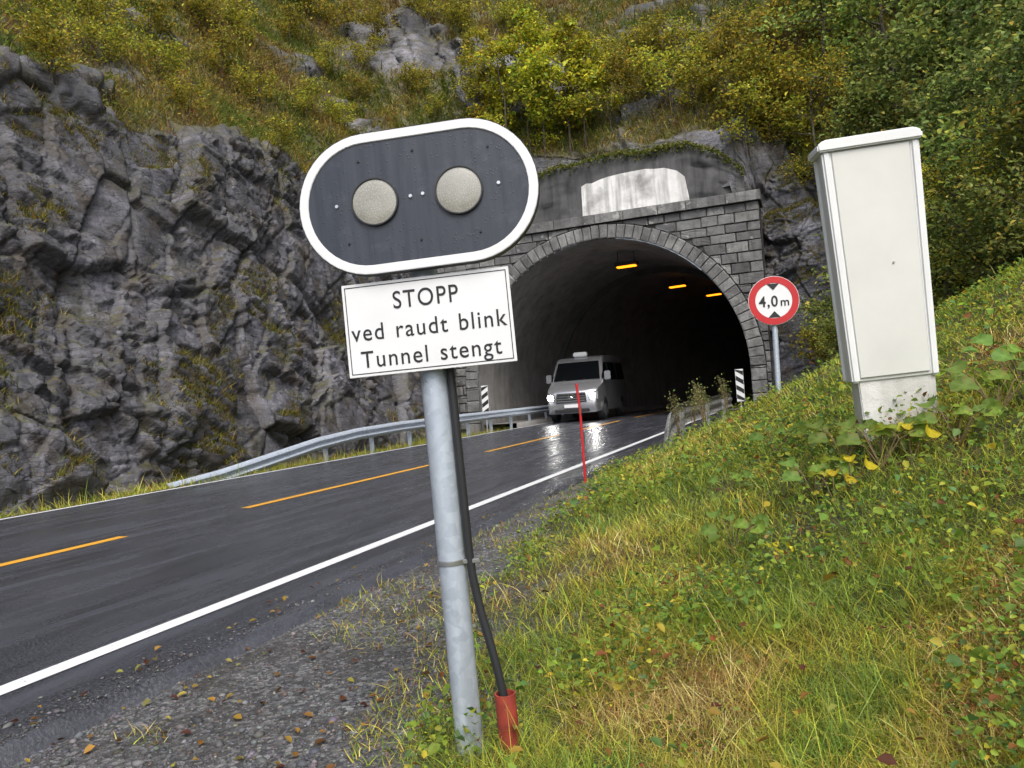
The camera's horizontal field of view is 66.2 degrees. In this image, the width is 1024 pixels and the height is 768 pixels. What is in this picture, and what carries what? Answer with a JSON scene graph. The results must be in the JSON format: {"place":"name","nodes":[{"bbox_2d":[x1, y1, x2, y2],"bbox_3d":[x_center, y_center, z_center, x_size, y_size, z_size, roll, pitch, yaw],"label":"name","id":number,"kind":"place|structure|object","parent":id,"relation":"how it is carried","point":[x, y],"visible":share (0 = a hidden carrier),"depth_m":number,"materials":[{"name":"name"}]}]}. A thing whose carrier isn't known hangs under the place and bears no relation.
{"place":"outdoors","nodes":[
{"label":"outdoors","id":0,"kind":"place"},
{"bbox_2d":[0,398,752,767],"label":"road","id":1,"kind":"structure","parent":0,"point":[92,594],"depth_m":6.12,"materials":[{"name":"grey asphalt"}]},
{"bbox_2d":[546,352,626,422],"bbox_3d":[3.084,0.078,31.939,2.565,2.691,5.637,-5,-1,19],"label":"passenger van","id":2,"kind":"object","parent":1,"relation":"on","point":[599,380],"visible":0.95,"depth_m":30.36,"materials":[{"name":"silver metal"}]},
{"bbox_2d":[0,0,999,517],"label":"hillside","id":3,"kind":"structure","parent":0,"point":[132,260],"depth_m":17.67,"materials":[{"name":"stone"}]},
{"bbox_2d":[0,0,79,34],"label":"autumn shrub","id":4,"kind":"object","parent":3,"relation":"on","point":[56,4],"visible":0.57,"depth_m":18.52,"materials":[{"name":"green plant"}]},
{"bbox_2d":[5,6,87,84],"bbox_3d":[-9.374,-6.787,15.927,1.895,1.408,1.473,-5,-1,33],"label":"autumn shrub","id":5,"kind":"object","parent":3,"relation":"on","point":[48,41],"visible":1,"depth_m":15.68,"materials":[{"name":"green plant"}]},
{"bbox_2d":[59,9,138,68],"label":"autumn shrub","id":6,"kind":"object","parent":3,"relation":"on","point":[115,37],"visible":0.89,"depth_m":20.47,"materials":[{"name":"green plant"}]},
{"bbox_2d":[72,0,134,34],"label":"autumn shrub","id":7,"kind":"object","parent":3,"relation":"on","point":[98,7],"visible":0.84,"depth_m":22.23,"materials":[{"name":"green plant"}]},
{"bbox_2d":[126,0,183,39],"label":"autumn shrub","id":8,"kind":"object","parent":3,"relation":"on","point":[157,9],"visible":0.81,"depth_m":25.90,"materials":[{"name":"green plant"}]},
{"bbox_2d":[126,28,195,83],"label":"autumn shrub","id":9,"kind":"object","parent":3,"relation":"on","point":[151,46],"visible":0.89,"depth_m":21.71,"materials":[{"name":"green plant"}]},
{"bbox_2d":[158,71,208,114],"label":"autumn shrub","id":10,"kind":"object","parent":3,"relation":"on","point":[185,87],"visible":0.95,"depth_m":20.53,"materials":[{"name":"green plant"}]},
{"bbox_2d":[177,0,227,29],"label":"autumn shrub","id":11,"kind":"object","parent":3,"relation":"on","point":[204,4],"visible":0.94,"depth_m":29.36,"materials":[{"name":"green plant"}]},
{"bbox_2d":[186,20,250,77],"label":"autumn shrub","id":12,"kind":"object","parent":3,"relation":"on","point":[220,49],"visible":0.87,"depth_m":27.62,"materials":[{"name":"green plant"}]},
{"bbox_2d":[217,0,262,39],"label":"autumn shrub","id":13,"kind":"object","parent":3,"relation":"on","point":[233,11],"visible":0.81,"depth_m":30.93,"materials":[{"name":"green plant"}]},
{"bbox_2d":[226,59,280,107],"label":"autumn shrub","id":14,"kind":"object","parent":3,"relation":"on","point":[246,76],"visible":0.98,"depth_m":27.45,"materials":[{"name":"green plant"}]},
{"bbox_2d":[259,112,300,157],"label":"autumn shrub","id":15,"kind":"object","parent":3,"relation":"on","point":[281,143],"visible":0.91,"depth_m":22.60,"materials":[{"name":"green plant"}]},
{"bbox_2d":[266,0,311,43],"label":"autumn shrub","id":16,"kind":"object","parent":3,"relation":"on","point":[289,22],"visible":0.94,"depth_m":35.79,"materials":[{"name":"green plant"}]},
{"bbox_2d":[282,73,331,116],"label":"autumn shrub","id":17,"kind":"object","parent":3,"relation":"on","point":[307,94],"visible":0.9,"depth_m":29.49,"materials":[{"name":"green plant"}]},
{"bbox_2d":[300,40,344,79],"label":"autumn shrub","id":18,"kind":"object","parent":3,"relation":"on","point":[321,62],"visible":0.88,"depth_m":34.56,"materials":[{"name":"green plant"}]},
{"bbox_2d":[320,93,357,130],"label":"autumn shrub","id":19,"kind":"object","parent":3,"relation":"on","point":[341,106],"visible":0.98,"depth_m":31.40,"materials":[{"name":"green plant"}]},
{"bbox_2d":[313,0,368,37],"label":"autumn shrub","id":20,"kind":"object","parent":3,"relation":"on","point":[331,8],"visible":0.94,"depth_m":38.28,"materials":[{"name":"green plant"}]},
{"bbox_2d":[343,68,373,102],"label":"autumn shrub","id":21,"kind":"object","parent":3,"relation":"on","point":[363,86],"visible":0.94,"depth_m":34.56,"materials":[{"name":"green plant"}]},
{"bbox_2d":[341,33,388,70],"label":"autumn shrub","id":22,"kind":"object","parent":3,"relation":"on","point":[362,49],"visible":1,"depth_m":36.42,"materials":[{"name":"green plant"}]},
{"bbox_2d":[348,4,400,45],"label":"autumn shrub","id":23,"kind":"object","parent":3,"relation":"on","point":[374,19],"visible":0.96,"depth_m":37.17,"materials":[{"name":"green plant"}]},
{"bbox_2d":[397,61,434,94],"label":"autumn shrub","id":24,"kind":"object","parent":3,"relation":"on","point":[415,75],"visible":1,"depth_m":35.62,"materials":[{"name":"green plant"}]},
{"bbox_2d":[401,0,446,24],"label":"autumn shrub","id":25,"kind":"object","parent":3,"relation":"on","point":[420,7],"visible":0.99,"depth_m":38.81,"materials":[{"name":"green plant"}]},
{"bbox_2d":[434,0,480,34],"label":"autumn shrub","id":26,"kind":"object","parent":3,"relation":"on","point":[456,10],"visible":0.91,"depth_m":37.97,"materials":[{"name":"green plant"}]},
{"bbox_2d":[449,69,491,103],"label":"autumn shrub","id":27,"kind":"object","parent":3,"relation":"on","point":[468,84],"visible":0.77,"depth_m":33.13,"materials":[{"name":"green plant"}]},
{"bbox_2d":[449,23,492,100],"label":"birch sapling","id":28,"kind":"object","parent":3,"relation":"on","point":[472,31],"visible":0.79,"depth_m":33.32,"materials":[{"name":"green plant"}]},
{"bbox_2d":[459,40,513,118],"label":"birch sapling","id":29,"kind":"object","parent":3,"relation":"on","point":[477,111],"visible":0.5,"depth_m":32.42,"materials":[{"name":"green plant"}]},
{"bbox_2d":[465,33,535,132],"bbox_3d":[-0.246,-11.248,31.471,2.769,5.480,2.761,-4,-1,14],"label":"birch sapling","id":30,"kind":"object","parent":3,"relation":"on","point":[503,48],"visible":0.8,"depth_m":31.35,"materials":[{"name":"green plant"}]},
{"bbox_2d":[0,0,1008,513],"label":"hillside grass","id":31,"kind":"structure","parent":3,"relation":"on","point":[288,94],"depth_m":28.33,"materials":[{"name":"green plant"}]},
{"bbox_2d":[482,0,539,33],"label":"autumn shrub","id":32,"kind":"object","parent":3,"relation":"on","point":[506,10],"visible":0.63,"depth_m":36.94,"materials":[{"name":"green plant"}]},
{"bbox_2d":[491,27,534,122],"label":"birch sapling","id":33,"kind":"object","parent":3,"relation":"on","point":[517,41],"visible":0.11,"depth_m":32.03,"materials":[{"name":"green plant"}]},
{"bbox_2d":[508,73,567,154],"bbox_3d":[1.051,-10.064,30.726,2.259,4.484,2.266,-4,-1,-5],"label":"birch sapling","id":34,"kind":"object","parent":3,"relation":"on","point":[534,116],"visible":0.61,"depth_m":30.61,"materials":[{"name":"green plant"}]},
{"bbox_2d":[500,3,577,159],"bbox_3d":[0.872,-11.673,30.116,3.021,5.978,3.012,-5,-1,31],"label":"birch sapling","id":35,"kind":"object","parent":3,"relation":"on","point":[540,55],"visible":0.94,"depth_m":29.79,"materials":[{"name":"yellow plant"}]},
{"bbox_2d":[546,29,611,149],"bbox_3d":[2.649,-11.371,30.808,2.517,4.982,2.510,-4,-1,0],"label":"birch sapling","id":36,"kind":"object","parent":3,"relation":"on","point":[568,90],"visible":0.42,"depth_m":30.33,"materials":[{"name":"green plant"}]},
{"bbox_2d":[537,13,621,157],"bbox_3d":[2.394,-11.347,30.008,2.769,5.480,2.761,-4,-1,-32],"label":"birch sapling","id":37,"kind":"object","parent":3,"relation":"on","point":[576,53],"visible":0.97,"depth_m":29.80,"materials":[{"name":"green plant"}]},
{"bbox_2d":[581,44,626,131],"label":"birch sapling","id":38,"kind":"object","parent":3,"relation":"on","point":[616,100],"visible":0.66,"depth_m":30.16,"materials":[{"name":"green plant"}]},
{"bbox_2d":[590,23,645,68],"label":"autumn shrub","id":39,"kind":"object","parent":3,"relation":"on","point":[605,44],"visible":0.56,"depth_m":33.01,"materials":[{"name":"green plant"}]},
{"bbox_2d":[600,39,662,107],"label":"autumn shrub","id":40,"kind":"object","parent":3,"relation":"on","point":[627,72],"visible":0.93,"depth_m":29.78,"materials":[{"name":"green plant"}]},
{"bbox_2d":[621,10,691,66],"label":"autumn shrub","id":41,"kind":"object","parent":3,"relation":"on","point":[651,34],"visible":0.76,"depth_m":31.65,"materials":[{"name":"green plant"}]},
{"bbox_2d":[621,35,704,105],"bbox_3d":[5.828,-11.797,29.722,3.475,2.581,2.701,-4,-1,-31],"label":"autumn shrub","id":42,"kind":"object","parent":3,"relation":"on","point":[651,64],"visible":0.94,"depth_m":29.61,"materials":[{"name":"yellow plant"}]},
{"bbox_2d":[657,11,717,81],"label":"autumn shrub","id":43,"kind":"object","parent":3,"relation":"on","point":[693,33],"visible":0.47,"depth_m":30.52,"materials":[{"name":"green plant"}]},
{"bbox_2d":[668,51,726,115],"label":"autumn shrub","id":44,"kind":"object","parent":3,"relation":"on","point":[701,88],"visible":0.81,"depth_m":28.96,"materials":[{"name":"green plant"}]},
{"bbox_2d":[689,1,755,64],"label":"autumn shrub","id":45,"kind":"object","parent":3,"relation":"on","point":[726,24],"visible":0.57,"depth_m":29.48,"materials":[{"name":"green plant"}]},
{"bbox_2d":[681,41,779,118],"bbox_3d":[7.870,-10.692,27.997,3.475,2.581,2.701,-4,-1,5],"label":"autumn shrub","id":46,"kind":"object","parent":3,"relation":"on","point":[714,68],"visible":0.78,"depth_m":27.68,"materials":[{"name":"yellow plant"}]},
{"bbox_2d":[702,4,789,70],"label":"autumn shrub","id":47,"kind":"object","parent":3,"relation":"on","point":[734,40],"visible":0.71,"depth_m":28.85,"materials":[{"name":"green plant"}]},
{"bbox_2d":[706,72,787,157],"bbox_3d":[8.154,-9.189,27.532,2.701,2.581,3.475,-4,-1,-24],"label":"autumn shrub","id":48,"kind":"object","parent":3,"relation":"on","point":[755,98],"visible":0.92,"depth_m":27.11,"materials":[{"name":"green plant"}]},
{"bbox_2d":[711,66,815,145],"bbox_3d":[9.036,-9.660,28.019,3.791,2.816,2.947,-4,-1,-2],"label":"autumn shrub","id":49,"kind":"object","parent":3,"relation":"on","point":[774,90],"visible":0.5,"depth_m":27.62,"materials":[{"name":"green plant"}]},
{"bbox_2d":[722,0,811,56],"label":"autumn shrub","id":50,"kind":"object","parent":3,"relation":"on","point":[776,5],"visible":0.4,"depth_m":29.37,"materials":[{"name":"green plant"}]},
{"bbox_2d":[731,46,808,130],"bbox_3d":[9.277,-10.445,28.368,2.946,2.816,3.791,-4,-1,-4],"label":"autumn shrub","id":51,"kind":"object","parent":3,"relation":"on","point":[771,84],"visible":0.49,"depth_m":27.58,"materials":[{"name":"green plant"}]},
{"bbox_2d":[735,27,826,107],"bbox_3d":[9.862,-11.135,28.723,3.192,3.050,4.107,-5,-1,26],"label":"autumn shrub","id":52,"kind":"object","parent":3,"relation":"on","point":[804,57],"visible":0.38,"depth_m":28.41,"materials":[{"name":"green plant"}]},
{"bbox_2d":[752,92,834,155],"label":"autumn shrub","id":53,"kind":"object","parent":3,"relation":"on","point":[794,118],"visible":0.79,"depth_m":27.10,"materials":[{"name":"green plant"}]},
{"bbox_2d":[755,39,888,190],"bbox_3d":[10.406,-8.727,26.493,3.834,5.606,4.904,-4,-1,-11],"label":"turning tree","id":54,"kind":"object","parent":3,"relation":"on","point":[826,67],"visible":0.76,"depth_m":26.62,"materials":[{"name":"green plant"}]},
{"bbox_2d":[785,0,882,73],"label":"turning tree","id":55,"kind":"object","parent":3,"relation":"on","point":[822,42],"visible":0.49,"depth_m":29.49,"materials":[{"name":"green plant"}]},
{"bbox_2d":[742,0,973,116],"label":"deciduous tree","id":56,"kind":"object","parent":3,"relation":"on","point":[851,11],"visible":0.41,"depth_m":26.63,"materials":[{"name":"green plant"}]},
{"bbox_2d":[799,67,920,227],"bbox_3d":[10.690,-6.694,24.679,6.693,6.320,4.756,-3,-1,-42],"label":"deciduous tree","id":57,"kind":"object","parent":3,"relation":"on","point":[865,103],"visible":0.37,"depth_m":24.36,"materials":[{"name":"green plant"}]},
{"bbox_2d":[843,0,1021,198],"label":"deciduous tree","id":58,"kind":"object","parent":3,"relation":"on","point":[892,47],"visible":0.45,"depth_m":22.32,"materials":[{"name":"green plant"}]},
{"bbox_2d":[888,0,1015,192],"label":"deciduous tree","id":59,"kind":"object","parent":3,"relation":"on","point":[967,5],"visible":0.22,"depth_m":21.12,"materials":[{"name":"green plant"}]},
{"bbox_2d":[12,264,1023,767],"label":"ground","id":60,"kind":"structure","parent":0,"point":[346,656],"depth_m":3.14,"materials":[{"name":"green plant"}]},
{"bbox_2d":[0,470,609,767],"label":"gravel","id":61,"kind":"structure","parent":60,"relation":"on","point":[141,762],"depth_m":2.94,"materials":[{"name":"grey gravel"}]},
{"bbox_2d":[167,405,563,487],"bbox_3d":[-1.323,1.485,25.387,0.407,1.080,25.409,-5,-1,21],"label":"guard rail","id":62,"kind":"object","parent":60,"relation":"on","point":[281,456],"visible":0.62,"depth_m":18.26,"materials":[{"name":"metal"}]},
{"bbox_2d":[299,118,539,762],"bbox_3d":[-0.175,0.335,2.258,0.694,2.142,0.142,-6,-1,7],"label":"warning signal","id":63,"kind":"object","parent":60,"relation":"on","point":[421,203],"visible":1,"depth_m":2.23,"materials":[{"name":"metal"}]},
{"bbox_2d":[0,256,1023,767],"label":"grass","id":64,"kind":"structure","parent":60,"relation":"on","point":[894,740],"depth_m":2.61,"materials":[{"name":"green plant"}]},
{"bbox_2d":[10,278,1020,767],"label":"fallen leaves","id":65,"kind":"object","parent":60,"relation":"on","point":[882,758],"visible":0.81,"depth_m":2.73,"materials":[{"name":"brown plant"}]},
{"bbox_2d":[437,189,773,434],"bbox_3d":[28.045,-3.523,51.453,78.209,7.640,16.653,-3,-1,-38],"label":"tunnel portal","id":66,"kind":"object","parent":60,"relation":"on","point":[573,292],"visible":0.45,"depth_m":32.56,"materials":[{"name":"stone"}]},
{"bbox_2d":[532,138,744,241],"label":"retaining wall","id":67,"kind":"structure","parent":66,"relation":"on","point":[619,180],"depth_m":28.61,"materials":[{"name":"concrete"}]},
{"bbox_2d":[663,393,732,447],"bbox_3d":[4.931,0.847,19.570,0.245,1.020,13.304,-5,-1,20],"label":"guard rail","id":68,"kind":"object","parent":60,"relation":"on","point":[716,404],"visible":0.66,"depth_m":16.70,"materials":[{"name":"metal"}]},
{"bbox_2d":[400,257,1023,767],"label":"weeds","id":69,"kind":"object","parent":60,"relation":"on","point":[984,653],"visible":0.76,"depth_m":2.87,"materials":[{"name":"green plant"}]},
{"bbox_2d":[705,464,753,496],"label":"broadleaf plant","id":70,"kind":"object","parent":60,"relation":"on","point":[734,476],"visible":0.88,"depth_m":4.45,"materials":[{"name":"green plant"}]},
{"bbox_2d":[698,505,769,555],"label":"broadleaf plant","id":71,"kind":"object","parent":60,"relation":"on","point":[760,521],"visible":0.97,"depth_m":3.49,"materials":[{"name":"green plant"}]},
{"bbox_2d":[712,579,755,611],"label":"broadleaf plant","id":72,"kind":"object","parent":60,"relation":"on","point":[745,594],"visible":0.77,"depth_m":2.81,"materials":[{"name":"green plant"}]},
{"bbox_2d":[735,369,744,411],"bbox_3d":[7.453,0.538,25.541,0.250,2.050,0.064,-4,-1,11],"label":"marker board","id":73,"kind":"object","parent":60,"relation":"on","point":[739,379],"visible":0.88,"depth_m":25.52,"materials":[{"name":"white metal"}]},
{"bbox_2d":[748,276,798,393],"bbox_3d":[3.265,-0.447,9.706,0.604,1.767,0.094,-3,-1,11],"label":"height limit sign","id":74,"kind":"object","parent":60,"relation":"on","point":[773,301],"visible":0.99,"depth_m":9.68,"materials":[{"name":"metal"}]},
{"bbox_2d":[748,419,805,454],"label":"broadleaf plant","id":75,"kind":"object","parent":60,"relation":"on","point":[754,435],"visible":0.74,"depth_m":4.95,"materials":[{"name":"green plant"}]},
{"bbox_2d":[789,326,839,370],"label":"autumn shrub","id":76,"kind":"object","parent":60,"relation":"on","point":[810,337],"visible":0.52,"depth_m":23.04,"materials":[{"name":"green plant"}]},
{"bbox_2d":[791,288,837,354],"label":"green bush","id":77,"kind":"object","parent":60,"relation":"on","point":[821,304],"visible":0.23,"depth_m":23.69,"materials":[{"name":"green plant"}]},
{"bbox_2d":[777,455,853,498],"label":"broadleaf plant","id":78,"kind":"object","parent":60,"relation":"on","point":[789,475],"visible":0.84,"depth_m":3.74,"materials":[{"name":"green plant"}]},
{"bbox_2d":[799,307,838,359],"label":"green bush","id":79,"kind":"object","parent":60,"relation":"on","point":[822,323],"visible":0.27,"depth_m":20.73,"materials":[{"name":"green plant"}]},
{"bbox_2d":[807,469,857,501],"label":"broadleaf plant","id":80,"kind":"object","parent":60,"relation":"on","point":[832,473],"visible":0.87,"depth_m":3.60,"materials":[{"name":"yellow plant"}]},
{"bbox_2d":[804,417,883,456],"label":"broadleaf plant","id":81,"kind":"object","parent":60,"relation":"on","point":[817,437],"visible":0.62,"depth_m":3.93,"materials":[{"name":"green plant"}]},
{"bbox_2d":[820,454,877,491],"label":"broadleaf plant","id":82,"kind":"object","parent":60,"relation":"on","point":[867,463],"visible":0.89,"depth_m":3.65,"materials":[{"name":"yellow plant"}]},
{"bbox_2d":[808,127,938,440],"bbox_3d":[1.909,-0.296,4.034,0.502,1.932,0.215,-7,1,8],"label":"utility cabinet","id":83,"kind":"object","parent":60,"relation":"on","point":[870,192],"visible":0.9,"depth_m":3.94,"materials":[{"name":"white metal"}]},
{"bbox_2d":[835,414,930,468],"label":"broadleaf plant","id":84,"kind":"object","parent":60,"relation":"on","point":[848,438],"visible":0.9,"depth_m":3.69,"materials":[{"name":"green plant"}]},
{"bbox_2d":[834,236,968,319],"bbox_3d":[8.435,-1.983,16.662,2.403,2.347,2.867,-4,-1,-21],"label":"green bush","id":85,"kind":"object","parent":60,"relation":"on","point":[936,291],"visible":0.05,"depth_m":16.14,"materials":[{"name":"green plant"}]},
{"bbox_2d":[875,422,941,464],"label":"broadleaf plant","id":86,"kind":"object","parent":60,"relation":"on","point":[931,433],"visible":0.93,"depth_m":3.61,"materials":[{"name":"yellow plant"}]},
{"bbox_2d":[873,0,1023,158],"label":"deciduous tree","id":87,"kind":"object","parent":60,"relation":"on","point":[983,32],"visible":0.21,"depth_m":19.70,"materials":[{"name":"green plant"}]},
{"bbox_2d":[927,223,981,311],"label":"green bush","id":88,"kind":"object","parent":60,"relation":"on","point":[936,263],"visible":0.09,"depth_m":18.14,"materials":[{"name":"green plant"}]},
{"bbox_2d":[913,395,1003,446],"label":"broadleaf plant","id":89,"kind":"object","parent":60,"relation":"on","point":[992,405],"visible":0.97,"depth_m":3.55,"materials":[{"name":"green plant"}]},
{"bbox_2d":[909,45,1023,275],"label":"deciduous tree","id":90,"kind":"object","parent":60,"relation":"on","point":[950,97],"visible":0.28,"depth_m":17.67,"materials":[{"name":"green plant"}]},
{"bbox_2d":[921,157,1016,306],"bbox_3d":[9.273,-3.140,16.946,3.269,3.737,2.556,-5,-1,44],"label":"turning tree","id":91,"kind":"object","parent":60,"relation":"on","point":[930,184],"visible":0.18,"depth_m":16.69,"materials":[{"name":"green plant"}]},
{"bbox_2d":[917,73,1023,240],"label":"green bush","id":92,"kind":"object","parent":60,"relation":"on","point":[949,132],"visible":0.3,"depth_m":15.45,"materials":[{"name":"green plant"}]},
{"bbox_2d":[923,166,1023,294],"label":"green bush","id":93,"kind":"object","parent":60,"relation":"on","point":[976,234],"visible":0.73,"depth_m":13.98,"materials":[{"name":"green plant"}]},
{"bbox_2d":[936,136,1023,267],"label":"green bush","id":94,"kind":"object","parent":60,"relation":"on","point":[1014,220],"visible":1,"depth_m":11.91,"materials":[{"name":"green plant"}]},
{"bbox_2d":[940,358,1023,416],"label":"broadleaf plant","id":95,"kind":"object","parent":60,"relation":"on","point":[962,381],"visible":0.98,"depth_m":3.67,"materials":[{"name":"green plant"}]},
{"bbox_2d":[942,0,1023,251],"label":"deciduous tree","id":96,"kind":"object","parent":60,"relation":"on","point":[1018,52],"visible":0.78,"depth_m":12.54,"materials":[{"name":"green plant"}]},
{"bbox_2d":[947,70,1023,224],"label":"green bush","id":97,"kind":"object","parent":60,"relation":"on","point":[1017,121],"visible":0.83,"depth_m":12.53,"materials":[{"name":"green plant"}]},
{"bbox_2d":[947,78,1023,220],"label":"turning tree","id":98,"kind":"object","parent":60,"relation":"on","point":[985,162],"visible":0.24,"depth_m":14.52,"materials":[{"name":"green plant"}]},
{"bbox_2d":[948,0,1023,185],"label":"deciduous tree","id":99,"kind":"object","parent":60,"relation":"on","point":[986,50],"visible":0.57,"depth_m":12.70,"materials":[{"name":"green plant"}]},
{"bbox_2d":[961,332,1023,383],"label":"broadleaf plant","id":100,"kind":"object","parent":60,"relation":"on","point":[1004,353],"visible":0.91,"depth_m":3.94,"materials":[{"name":"green plant"}]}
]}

